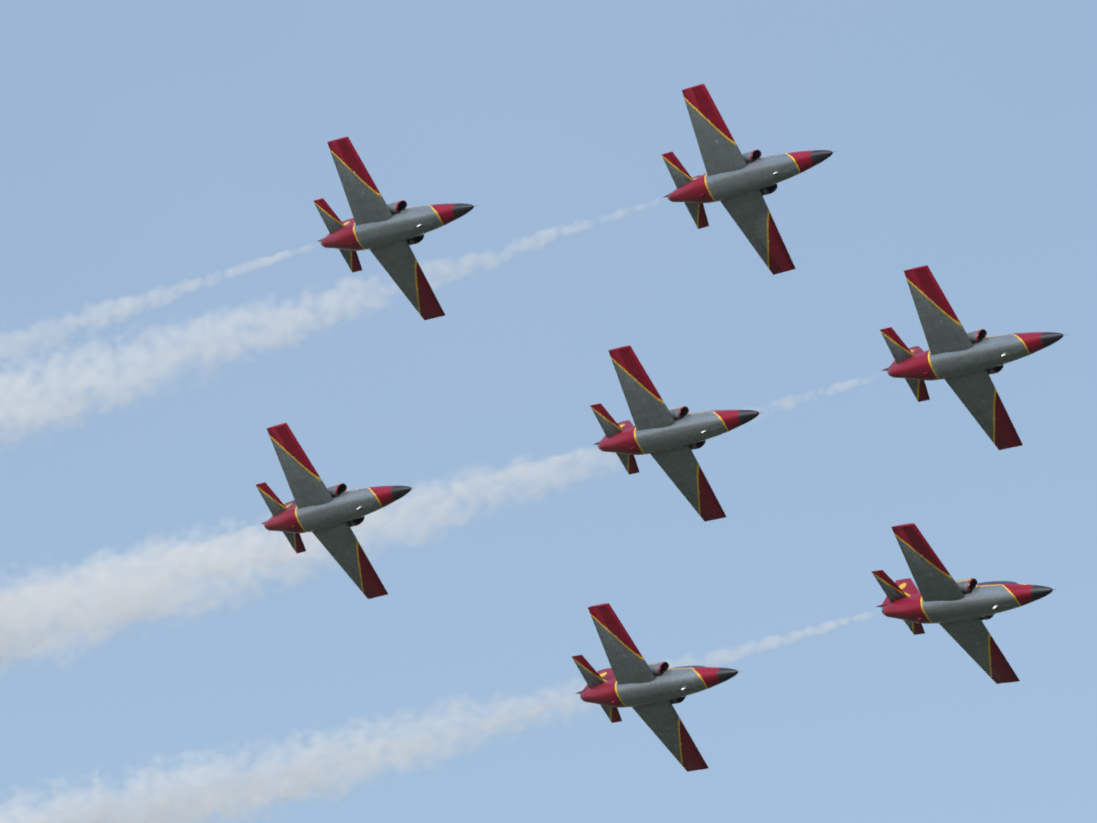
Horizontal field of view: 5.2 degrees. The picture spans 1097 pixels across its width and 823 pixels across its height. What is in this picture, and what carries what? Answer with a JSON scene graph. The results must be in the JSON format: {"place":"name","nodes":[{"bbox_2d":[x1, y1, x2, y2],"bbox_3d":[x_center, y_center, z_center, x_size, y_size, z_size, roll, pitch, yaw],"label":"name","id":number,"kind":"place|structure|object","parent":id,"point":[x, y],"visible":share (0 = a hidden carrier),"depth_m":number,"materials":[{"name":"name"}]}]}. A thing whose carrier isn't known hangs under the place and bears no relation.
{"place":"outdoors","nodes":[
{"label":"outdoors","id":0,"kind":"place"},
{"bbox_2d":[256,423,414,598],"bbox_3d":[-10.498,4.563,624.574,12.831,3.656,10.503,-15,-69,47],"label":"airplane","id":1,"kind":"object","parent":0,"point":[328,517],"visible":0.98,"depth_m":623.86,"materials":[{"name":"paint"}]},
{"bbox_2d":[313,137,477,319],"bbox_3d":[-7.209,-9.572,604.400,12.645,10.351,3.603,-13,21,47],"label":"airplane","id":2,"kind":"object","parent":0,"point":[382,231],"visible":1,"depth_m":603.70,"materials":[{"name":"paint"}]},
{"bbox_2d":[0,0,1096,822],"label":"sky","id":3,"kind":"structure","parent":0,"point":[170,297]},
{"bbox_2d":[572,603,740,771],"bbox_3d":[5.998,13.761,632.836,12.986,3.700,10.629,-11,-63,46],"label":"airplane","id":4,"kind":"object","parent":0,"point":[650,694],"visible":1,"depth_m":632.06,"materials":[{"name":"paint"}]},
{"bbox_2d":[590,345,761,521],"bbox_3d":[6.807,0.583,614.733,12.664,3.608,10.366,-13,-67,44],"label":"airplane","id":5,"kind":"object","parent":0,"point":[664,436],"visible":1,"depth_m":613.99,"materials":[{"name":"paint"}]},
{"bbox_2d":[661,84,835,274],"bbox_3d":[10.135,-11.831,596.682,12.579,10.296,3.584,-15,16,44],"label":"airplane","id":6,"kind":"object","parent":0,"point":[736,182],"visible":0.98,"depth_m":595.99,"materials":[{"name":"paint"}]},
{"bbox_2d":[871,523,1055,683],"bbox_3d":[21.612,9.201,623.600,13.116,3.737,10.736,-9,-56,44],"label":"airplane","id":7,"kind":"object","parent":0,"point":[959,611],"visible":0.98,"depth_m":622.77,"materials":[{"name":"paint"}]},
{"bbox_2d":[880,265,1066,449],"bbox_3d":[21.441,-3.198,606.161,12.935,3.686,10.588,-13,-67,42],"label":"airplane","id":8,"kind":"object","parent":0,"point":[960,361],"visible":1,"depth_m":605.38,"materials":[{"name":"paint"}]}
]}

